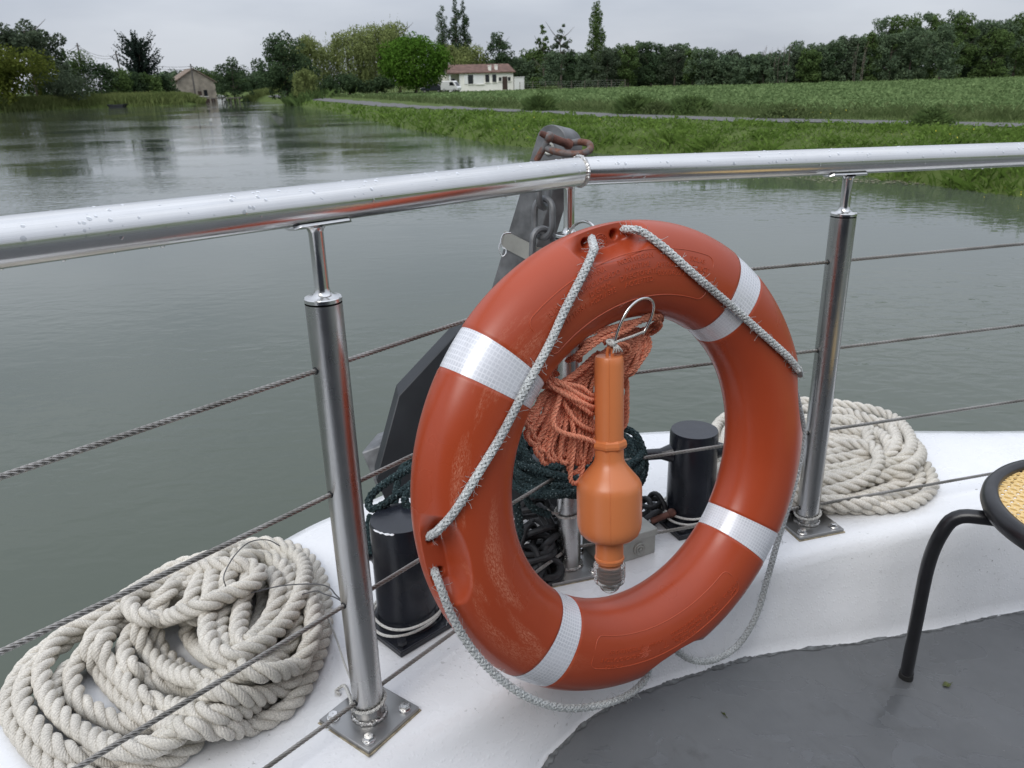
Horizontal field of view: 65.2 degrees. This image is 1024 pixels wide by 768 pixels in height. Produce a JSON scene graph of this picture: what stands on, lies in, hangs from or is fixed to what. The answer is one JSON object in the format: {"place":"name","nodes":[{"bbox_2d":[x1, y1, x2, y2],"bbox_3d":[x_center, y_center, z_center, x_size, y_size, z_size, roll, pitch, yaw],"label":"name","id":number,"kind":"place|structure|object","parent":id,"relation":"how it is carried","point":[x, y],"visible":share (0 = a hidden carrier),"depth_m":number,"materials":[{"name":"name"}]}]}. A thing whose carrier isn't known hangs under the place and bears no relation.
{"place":"outdoors","nodes":[
{"label":"outdoors","id":0,"kind":"place"},
{"bbox_2d":[438,63,523,91],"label":"white house","id":1,"kind":"structure","parent":0,"point":[477,77],"depth_m":142.51,"materials":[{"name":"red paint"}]},
{"bbox_2d":[0,101,1023,698],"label":"water","id":2,"kind":"structure","parent":0,"point":[98,347],"depth_m":9.53,"materials":[{"name":"liquid"}]},
{"bbox_2d":[0,87,277,111],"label":"reed bed","id":3,"kind":"object","parent":2,"relation":"on","point":[48,101],"visible":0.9,"depth_m":132.04,"materials":[{"name":"green plant"}]},
{"bbox_2d":[0,430,1023,767],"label":"boat","id":4,"kind":"object","parent":2,"relation":"on","point":[806,674],"visible":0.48,"depth_m":1.57,"materials":[{"name":"white paint"}]},
{"bbox_2d":[0,536,333,767],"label":"mooring rope","id":5,"kind":"object","parent":4,"relation":"on","point":[232,632],"visible":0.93,"depth_m":1.32,"materials":[{"name":"white fabric"}]},
{"bbox_2d":[369,503,450,656],"bbox_3d":[-0.190,0.345,1.466,0.152,0.221,0.202,-20,28,-40],"label":"bollard","id":6,"kind":"object","parent":4,"relation":"on","point":[405,599],"visible":0.69,"depth_m":1.43,"materials":[{"name":"black metal"}]},
{"bbox_2d":[374,601,440,637],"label":"wire turns","id":7,"kind":"object","parent":6,"relation":"attached to","point":[430,621],"visible":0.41,"depth_m":1.44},
{"bbox_2d":[364,420,648,556],"bbox_3d":[-0.010,0.179,1.620,0.590,0.208,0.289,-6,21,-11],"label":"green rope","id":8,"kind":"object","parent":6,"relation":"on","point":[530,472],"visible":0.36,"depth_m":1.55,"materials":[{"name":"green fabric"}]},
{"bbox_2d":[375,124,581,498],"bbox_3d":[-0.086,-0.134,1.743,0.450,0.824,0.284,-2,21,0],"label":"anchor","id":9,"kind":"object","parent":4,"relation":"on","point":[413,385],"visible":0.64,"depth_m":1.74,"materials":[{"name":"metal"}]},
{"bbox_2d":[362,432,383,483],"bbox_3d":[-0.283,0.168,1.829,0.084,0.102,0.138,3,21,11],"label":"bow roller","id":10,"kind":"object","parent":9,"relation":"attached to","point":[370,452],"visible":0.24,"depth_m":1.78,"materials":[{"name":"metal"}]},
{"bbox_2d":[533,131,593,160],"bbox_3d":[0.096,-0.424,1.426,0.106,0.056,0.061,11,24,31],"label":"shackle","id":11,"kind":"object","parent":9,"relation":"attached to","point":[551,137],"visible":0.94,"depth_m":1.42,"materials":[{"name":"metal"}]},
{"bbox_2d":[529,190,555,255],"bbox_3d":[0.054,-0.226,1.481,0.053,0.344,0.109,3,21,11],"label":"hanging chain","id":12,"kind":"object","parent":11,"relation":"hanging from","point":[546,199],"visible":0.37,"depth_m":1.46,"materials":[{"name":"metal"}]},
{"bbox_2d":[0,142,1023,767],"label":"guard rail","id":13,"kind":"object","parent":4,"relation":"on","point":[314,210],"visible":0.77,"depth_m":1.18,"materials":[{"name":"metal"}]},
{"bbox_2d":[223,539,339,600],"bbox_3d":[-0.407,0.335,1.357,0.132,0.132,0.433,-13,24,-28],"label":"lashing wire","id":14,"kind":"object","parent":13,"relation":"attached to","point":[336,595],"visible":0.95,"depth_m":1.40,"materials":[{"name":"grey metal"}]},
{"bbox_2d":[334,684,386,715],"bbox_3d":[-0.243,0.506,1.298,0.061,0.042,0.116,-14,24,-29],"label":"tie cord","id":15,"kind":"object","parent":13,"relation":"attached to","point":[353,710],"visible":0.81,"depth_m":1.27,"materials":[{"name":"white fabric"}]},
{"bbox_2d":[410,220,808,718],"bbox_3d":[0.234,0.154,1.307,0.854,0.851,0.192,-14,24,-29],"label":"life ring","id":16,"kind":"object","parent":13,"relation":"attached to","point":[532,322],"visible":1,"depth_m":1.16,"materials":[{"name":"orange plastic"}]},
{"bbox_2d":[523,313,663,485],"bbox_3d":[0.123,0.021,1.204,0.278,0.240,0.093,-14,24,-29],"label":"throw line","id":17,"kind":"object","parent":16,"relation":"hanging from","point":[560,428],"visible":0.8,"depth_m":1.17,"materials":[{"name":"orange fabric"}]},
{"bbox_2d":[614,296,654,340],"bbox_3d":[0.175,-0.092,1.154,0.080,0.066,0.011,-16,25,-34],"label":"wire hook","id":18,"kind":"object","parent":16,"relation":"attached to","point":[632,304],"visible":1,"depth_m":1.14,"materials":[{"name":"metal"}]},
{"bbox_2d":[577,346,641,592],"bbox_3d":[0.145,0.136,1.186,0.098,0.383,0.105,-2,21,0],"label":"marker light","id":19,"kind":"object","parent":18,"relation":"hanging from","point":[609,504],"visible":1,"depth_m":1.16,"materials":[{"name":"orange plastic"}]},
{"bbox_2d":[513,498,564,586],"bbox_3d":[0.060,0.311,1.687,0.125,0.145,0.304,-2,21,0],"label":"anchor chain","id":20,"kind":"object","parent":4,"relation":"on","point":[539,549],"visible":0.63,"depth_m":1.61,"materials":[{"name":"metal"}]},
{"bbox_2d":[582,517,656,561],"bbox_3d":[0.228,0.330,1.701,0.135,0.061,0.095,-11,23,-24],"label":"junction box","id":21,"kind":"object","parent":4,"relation":"on","point":[642,543],"visible":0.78,"depth_m":1.68,"materials":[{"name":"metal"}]},
{"bbox_2d":[642,491,675,525],"bbox_3d":[0.307,0.283,1.819,0.087,0.064,0.126,-10,22,-21],"label":"short chain","id":22,"kind":"object","parent":4,"relation":"on","point":[653,514],"visible":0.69,"depth_m":1.79,"materials":[{"name":"metal"}]},
{"bbox_2d":[644,420,723,540],"bbox_3d":[0.399,0.204,1.794,0.324,0.222,0.150,-9,22,-20],"label":"bollard","id":23,"kind":"object","parent":4,"relation":"on","point":[691,478],"visible":0.56,"depth_m":1.75,"materials":[{"name":"black metal"}]},
{"bbox_2d":[712,396,939,514],"bbox_3d":[0.799,0.143,2.099,0.551,0.103,0.731,3,21,13],"label":"mooring rope","id":24,"kind":"object","parent":4,"relation":"on","point":[870,459],"visible":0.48,"depth_m":1.96,"materials":[{"name":"white fabric"}]},
{"bbox_2d":[898,460,1023,681],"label":"cane stool","id":25,"kind":"object","parent":4,"relation":"on","point":[1000,517],"visible":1,"depth_m":1.42,"materials":[{"name":"black paint"}]},
{"bbox_2d":[0,71,1023,197],"bbox_3d":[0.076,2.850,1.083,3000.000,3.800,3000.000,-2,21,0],"label":"ground","id":26,"kind":"structure","parent":0,"point":[632,150],"depth_m":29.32,"materials":[{"name":"green plant"}]},
{"bbox_2d":[0,43,59,105],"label":"yellow bush","id":27,"kind":"object","parent":26,"relation":"on","point":[12,68],"visible":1,"depth_m":117.25,"materials":[{"name":"green plant"}]},
{"bbox_2d":[0,18,70,95],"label":"grey tree","id":28,"kind":"object","parent":26,"relation":"on","point":[32,38],"visible":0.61,"depth_m":127.46,"materials":[{"name":"green plant"}]},
{"bbox_2d":[29,67,97,100],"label":"willow shrub","id":29,"kind":"object","parent":26,"relation":"on","point":[60,84],"visible":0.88,"depth_m":127.47,"materials":[{"name":"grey plant"}]},
{"bbox_2d":[52,48,98,94],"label":"hedge tree","id":30,"kind":"object","parent":26,"relation":"on","point":[78,62],"visible":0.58,"depth_m":133.62,"materials":[{"name":"green plant"}]},
{"bbox_2d":[78,61,120,93],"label":"hedge tree","id":31,"kind":"object","parent":26,"relation":"on","point":[98,71],"visible":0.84,"depth_m":134.78,"materials":[{"name":"green plant"}]},
{"bbox_2d":[97,67,133,92],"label":"hedge tree","id":32,"kind":"object","parent":26,"relation":"on","point":[124,77],"visible":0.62,"depth_m":137.01,"materials":[{"name":"green plant"}]},
{"bbox_2d":[117,71,152,92],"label":"hedge tree","id":33,"kind":"object","parent":26,"relation":"on","point":[137,88],"visible":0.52,"depth_m":141.29,"materials":[{"name":"green plant"}]},
{"bbox_2d":[110,29,170,91],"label":"spiky conifer","id":34,"kind":"object","parent":26,"relation":"on","point":[136,54],"visible":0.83,"depth_m":144.44,"materials":[{"name":"green plant"}]},
{"bbox_2d":[138,72,165,92],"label":"hedge tree","id":35,"kind":"object","parent":26,"relation":"on","point":[155,82],"visible":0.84,"depth_m":142.71,"materials":[{"name":"green plant"}]},
{"bbox_2d":[172,68,225,101],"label":"stone house","id":36,"kind":"structure","parent":26,"relation":"on","point":[205,87],"depth_m":159.06,"materials":[{"name":"stone"}]},
{"bbox_2d":[0,60,436,97],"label":"bank scrub","id":37,"kind":"object","parent":26,"relation":"on","point":[171,74],"visible":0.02,"depth_m":196.66,"materials":[{"name":"green plant"}]},
{"bbox_2d":[214,56,253,101],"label":"round dark tree","id":38,"kind":"object","parent":26,"relation":"on","point":[230,75],"visible":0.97,"depth_m":148.52,"materials":[{"name":"green plant"}]},
{"bbox_2d":[250,29,320,104],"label":"loose bank tree","id":39,"kind":"object","parent":26,"relation":"on","point":[275,74],"visible":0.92,"depth_m":115.22,"materials":[{"name":"green plant"}]},
{"bbox_2d":[291,67,319,98],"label":"weeping willow","id":40,"kind":"object","parent":26,"relation":"on","point":[305,79],"visible":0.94,"depth_m":109.35,"materials":[{"name":"green plant"}]},
{"bbox_2d":[280,31,338,89],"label":"willow","id":41,"kind":"object","parent":26,"relation":"on","point":[311,51],"visible":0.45,"depth_m":128.57,"materials":[{"name":"green plant"}]},
{"bbox_2d":[279,87,356,106],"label":"bank reeds","id":42,"kind":"object","parent":26,"relation":"on","point":[290,99],"visible":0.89,"depth_m":109.38,"materials":[{"name":"green plant"}]},
{"bbox_2d":[315,75,341,95],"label":"undergrowth bush","id":43,"kind":"object","parent":26,"relation":"on","point":[327,82],"visible":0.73,"depth_m":128.09,"materials":[{"name":"green plant"}]},
{"bbox_2d":[332,73,361,93],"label":"undergrowth bush","id":44,"kind":"object","parent":26,"relation":"on","point":[345,81],"visible":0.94,"depth_m":129.77,"materials":[{"name":"green plant"}]},
{"bbox_2d":[317,29,380,93],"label":"willow","id":45,"kind":"object","parent":26,"relation":"on","point":[339,45],"visible":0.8,"depth_m":132.72,"materials":[{"name":"green plant"}]},
{"bbox_2d":[349,78,380,93],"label":"undergrowth bush","id":46,"kind":"object","parent":26,"relation":"on","point":[363,86],"visible":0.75,"depth_m":132.22,"materials":[{"name":"green plant"}]},
{"bbox_2d":[347,23,407,93],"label":"willow","id":47,"kind":"object","parent":26,"relation":"on","point":[370,34],"visible":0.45,"depth_m":136.20,"materials":[{"name":"green plant"}]},
{"bbox_2d":[367,74,398,92],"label":"undergrowth bush","id":48,"kind":"object","parent":26,"relation":"on","point":[384,83],"visible":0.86,"depth_m":132.74,"materials":[{"name":"green plant"}]},
{"bbox_2d":[376,20,426,91],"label":"willow","id":49,"kind":"object","parent":26,"relation":"on","point":[393,26],"visible":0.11,"depth_m":141.26,"materials":[{"name":"green plant"}]},
{"bbox_2d":[375,31,453,92],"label":"round tree","id":50,"kind":"object","parent":26,"relation":"on","point":[409,72],"visible":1,"depth_m":119.89,"materials":[{"name":"green plant"}]},
{"bbox_2d":[434,6,450,50],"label":"poplar","id":51,"kind":"object","parent":26,"relation":"on","point":[443,37],"visible":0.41,"depth_m":159.66,"materials":[{"name":"green plant"}]},
{"bbox_2d":[448,0,462,50],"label":"poplar","id":52,"kind":"object","parent":26,"relation":"on","point":[455,41],"visible":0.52,"depth_m":160.54,"materials":[{"name":"green plant"}]},
{"bbox_2d":[457,0,471,48],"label":"poplar","id":53,"kind":"object","parent":26,"relation":"on","point":[467,37],"visible":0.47,"depth_m":162.56,"materials":[{"name":"green plant"}]},
{"bbox_2d":[449,41,490,64],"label":"willow","id":54,"kind":"object","parent":26,"relation":"on","point":[466,55],"visible":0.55,"depth_m":151.92,"materials":[{"name":"green plant"}]},
{"bbox_2d":[481,31,514,67],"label":"round dark tree","id":55,"kind":"object","parent":26,"relation":"on","point":[501,44],"visible":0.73,"depth_m":151.99,"materials":[{"name":"green plant"}]},
{"bbox_2d":[509,56,533,88],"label":"tree","id":56,"kind":"object","parent":26,"relation":"on","point":[519,62],"visible":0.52,"depth_m":155.39,"materials":[{"name":"green plant"}]},
{"bbox_2d":[516,46,545,88],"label":"garden tree","id":57,"kind":"object","parent":26,"relation":"on","point":[528,56],"visible":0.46,"depth_m":156.33,"materials":[{"name":"green plant"}]},
{"bbox_2d":[518,90,563,111],"bbox_3d":[1.576,-16.115,45.551,2.786,1.135,2.515,8,23,23],"label":"path shrub","id":58,"kind":"object","parent":26,"relation":"on","point":[541,102],"visible":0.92,"depth_m":45.11,"materials":[{"name":"green plant"}]},
{"bbox_2d":[531,24,550,75],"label":"airy tree","id":59,"kind":"object","parent":26,"relation":"on","point":[543,48],"visible":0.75,"depth_m":145.41,"materials":[{"name":"green plant"}]},
{"bbox_2d":[538,50,564,85],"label":"tree","id":60,"kind":"object","parent":26,"relation":"on","point":[550,77],"visible":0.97,"depth_m":137.02,"materials":[{"name":"green plant"}]},
{"bbox_2d":[545,21,574,88],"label":"airy tree","id":61,"kind":"object","parent":26,"relation":"on","point":[559,37],"visible":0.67,"depth_m":143.47,"materials":[{"name":"green plant"}]},
{"bbox_2d":[556,49,582,87],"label":"tree","id":62,"kind":"object","parent":26,"relation":"on","point":[571,67],"visible":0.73,"depth_m":144.39,"materials":[{"name":"green plant"}]},
{"bbox_2d":[574,51,597,88],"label":"tree","id":63,"kind":"object","parent":26,"relation":"on","point":[582,61],"visible":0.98,"depth_m":133.46,"materials":[{"name":"green plant"}]},
{"bbox_2d":[585,1,606,87],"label":"poplar","id":64,"kind":"object","parent":26,"relation":"on","point":[598,45],"visible":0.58,"depth_m":137.09,"materials":[{"name":"green plant"}]},
{"bbox_2d":[590,47,622,87],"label":"tree","id":65,"kind":"object","parent":26,"relation":"on","point":[607,61],"visible":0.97,"depth_m":131.91,"materials":[{"name":"green plant"}]},
{"bbox_2d":[616,43,641,86],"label":"tree","id":66,"kind":"object","parent":26,"relation":"on","point":[632,64],"visible":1,"depth_m":131.49,"materials":[{"name":"green plant"}]},
{"bbox_2d":[609,89,655,113],"bbox_3d":[5.900,-13.634,38.662,2.438,1.137,2.616,-2,21,0],"label":"path shrub","id":67,"kind":"object","parent":26,"relation":"on","point":[631,104],"visible":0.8,"depth_m":38.38,"materials":[{"name":"green plant"}]},
{"bbox_2d":[632,41,649,86],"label":"tree","id":68,"kind":"object","parent":26,"relation":"on","point":[641,50],"visible":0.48,"depth_m":135.18,"materials":[{"name":"green plant"}]},
{"bbox_2d":[635,42,667,85],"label":"tree","id":69,"kind":"object","parent":26,"relation":"on","point":[650,68],"visible":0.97,"depth_m":133.11,"materials":[{"name":"green plant"}]},
{"bbox_2d":[640,98,671,114],"bbox_3d":[6.907,-13.078,37.694,1.968,0.762,2.032,14,26,34],"label":"path shrub","id":70,"kind":"object","parent":26,"relation":"on","point":[657,107],"visible":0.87,"depth_m":37.38,"materials":[{"name":"green plant"}]},
{"bbox_2d":[656,44,687,85],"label":"tree","id":71,"kind":"object","parent":26,"relation":"on","point":[674,71],"visible":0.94,"depth_m":131.83,"materials":[{"name":"green plant"}]},
{"bbox_2d":[335,93,1023,122],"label":"verge grass","id":72,"kind":"structure","parent":26,"relation":"on","point":[901,111],"depth_m":34.88,"materials":[{"name":"green plant"}]},
{"bbox_2d":[336,76,1023,113],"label":"field crop","id":73,"kind":"object","parent":26,"relation":"on","point":[978,89],"visible":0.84,"depth_m":67.41,"materials":[{"name":"green plant"}]},
{"bbox_2d":[665,90,717,115],"bbox_3d":[8.402,-13.203,37.462,3.291,1.099,3.232,-2,21,0],"label":"path shrub","id":74,"kind":"object","parent":26,"relation":"on","point":[685,105],"visible":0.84,"depth_m":36.78,"materials":[{"name":"green plant"}]},
{"bbox_2d":[681,48,704,84],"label":"tree","id":75,"kind":"object","parent":26,"relation":"on","point":[688,53],"visible":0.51,"depth_m":128.37,"materials":[{"name":"green plant"}]},
{"bbox_2d":[683,46,718,84],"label":"tree","id":76,"kind":"object","parent":26,"relation":"on","point":[706,71],"visible":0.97,"depth_m":126.00,"materials":[{"name":"green plant"}]},
{"bbox_2d":[706,54,737,85],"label":"tree","id":77,"kind":"object","parent":26,"relation":"on","point":[722,66],"visible":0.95,"depth_m":124.35,"materials":[{"name":"green plant"}]},
{"bbox_2d":[730,54,760,84],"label":"tree","id":78,"kind":"object","parent":26,"relation":"on","point":[744,67],"visible":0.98,"depth_m":120.91,"materials":[{"name":"green plant"}]},
{"bbox_2d":[495,24,1023,88],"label":"wood","id":79,"kind":"object","parent":26,"relation":"on","point":[528,64],"visible":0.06,"depth_m":157.30,"materials":[{"name":"green plant"}]},
{"bbox_2d":[744,52,774,83],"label":"tree","id":80,"kind":"object","parent":26,"relation":"on","point":[763,62],"visible":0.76,"depth_m":122.11,"materials":[{"name":"green plant"}]},
{"bbox_2d":[733,100,824,118],"bbox_3d":[10.903,-10.960,31.939,3.581,0.720,3.217,-14,24,-30],"label":"path shrub","id":81,"kind":"object","parent":26,"relation":"on","point":[788,111],"visible":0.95,"depth_m":31.51,"materials":[{"name":"green plant"}]},
{"bbox_2d":[770,54,792,82],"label":"tree","id":82,"kind":"object","parent":26,"relation":"on","point":[786,70],"visible":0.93,"depth_m":123.32,"materials":[{"name":"green plant"}]},
{"bbox_2d":[783,51,801,82],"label":"tree","id":83,"kind":"object","parent":26,"relation":"on","point":[794,57],"visible":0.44,"depth_m":125.10,"materials":[{"name":"green plant"}]},
{"bbox_2d":[794,49,822,82],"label":"tree","id":84,"kind":"object","parent":26,"relation":"on","point":[809,73],"visible":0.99,"depth_m":123.67,"materials":[{"name":"green plant"}]},
{"bbox_2d":[800,42,834,82],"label":"tree","id":85,"kind":"object","parent":26,"relation":"on","point":[822,50],"visible":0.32,"depth_m":125.09,"materials":[{"name":"green plant"}]},
{"bbox_2d":[818,46,840,81],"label":"tree","id":86,"kind":"object","parent":26,"relation":"on","point":[832,62],"visible":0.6,"depth_m":125.35,"materials":[{"name":"green plant"}]},
{"bbox_2d":[817,34,854,81],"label":"tree","id":87,"kind":"object","parent":26,"relation":"on","point":[839,54],"visible":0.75,"depth_m":125.64,"materials":[{"name":"green plant"}]},
{"bbox_2d":[835,38,862,81],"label":"tree","id":88,"kind":"object","parent":26,"relation":"on","point":[850,42],"visible":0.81,"depth_m":125.96,"materials":[{"name":"green plant"}]},
{"bbox_2d":[848,34,871,80],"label":"tree","id":89,"kind":"object","parent":26,"relation":"on","point":[860,54],"visible":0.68,"depth_m":126.13,"materials":[{"name":"green plant"}]},
{"bbox_2d":[856,31,882,80],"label":"tree","id":90,"kind":"object","parent":26,"relation":"on","point":[871,42],"visible":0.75,"depth_m":126.22,"materials":[{"name":"green plant"}]},
{"bbox_2d":[865,15,902,79],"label":"tree","id":91,"kind":"object","parent":26,"relation":"on","point":[883,24],"visible":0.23,"depth_m":128.90,"materials":[{"name":"green plant"}]},
{"bbox_2d":[869,31,908,80],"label":"tree","id":92,"kind":"object","parent":26,"relation":"on","point":[893,63],"visible":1,"depth_m":125.17,"materials":[{"name":"green plant"}]},
{"bbox_2d":[885,14,922,77],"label":"tree","id":93,"kind":"object","parent":26,"relation":"on","point":[901,25],"visible":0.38,"depth_m":127.78,"materials":[{"name":"green plant"}]},
{"bbox_2d":[887,25,936,80],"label":"tree","id":94,"kind":"object","parent":26,"relation":"on","point":[915,42],"visible":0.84,"depth_m":124.89,"materials":[{"name":"green plant"}]},
{"bbox_2d":[909,11,933,78],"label":"tree","id":95,"kind":"object","parent":26,"relation":"on","point":[927,15],"visible":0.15,"depth_m":129.94,"materials":[{"name":"green plant"}]},
{"bbox_2d":[905,104,956,126],"bbox_3d":[13.548,-8.642,25.712,1.960,0.681,1.917,-2,21,0],"label":"path shrub","id":96,"kind":"object","parent":26,"relation":"on","point":[928,116],"visible":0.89,"depth_m":25.51,"materials":[{"name":"green plant"}]},
{"bbox_2d":[920,13,946,78],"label":"tree","id":97,"kind":"object","parent":26,"relation":"on","point":[936,21],"visible":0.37,"depth_m":132.21,"materials":[{"name":"green plant"}]},
{"bbox_2d":[922,22,965,79],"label":"tree","id":98,"kind":"object","parent":26,"relation":"on","point":[940,48],"visible":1,"depth_m":120.46,"materials":[{"name":"green plant"}]},
{"bbox_2d":[936,13,985,78],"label":"tree","id":99,"kind":"object","parent":26,"relation":"on","point":[964,27],"visible":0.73,"depth_m":127.40,"materials":[{"name":"green plant"}]},
{"bbox_2d":[964,19,1002,75],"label":"tree","id":100,"kind":"object","parent":26,"relation":"on","point":[989,25],"visible":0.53,"depth_m":128.08,"materials":[{"name":"green plant"}]},
{"bbox_2d":[967,26,1017,78],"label":"tree","id":101,"kind":"object","parent":26,"relation":"on","point":[1001,37],"visible":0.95,"depth_m":127.14,"materials":[{"name":"green plant"}]},
{"bbox_2d":[990,19,1023,76],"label":"tree","id":102,"kind":"object","parent":26,"relation":"on","point":[1015,28],"visible":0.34,"depth_m":127.99,"materials":[{"name":"green plant"}]},
{"bbox_2d":[1003,11,1023,75],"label":"tree","id":103,"kind":"object","parent":26,"relation":"on","point":[1018,54],"visible":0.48,"depth_m":129.13,"materials":[{"name":"green plant"}]},
{"bbox_2d":[0,0,1023,93],"label":"sky","id":104,"kind":"structure","parent":0,"point":[199,33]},
{"bbox_2d":[268,95,1023,126],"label":"path","id":105,"kind":"structure","parent":0,"point":[372,103],"depth_m":37.00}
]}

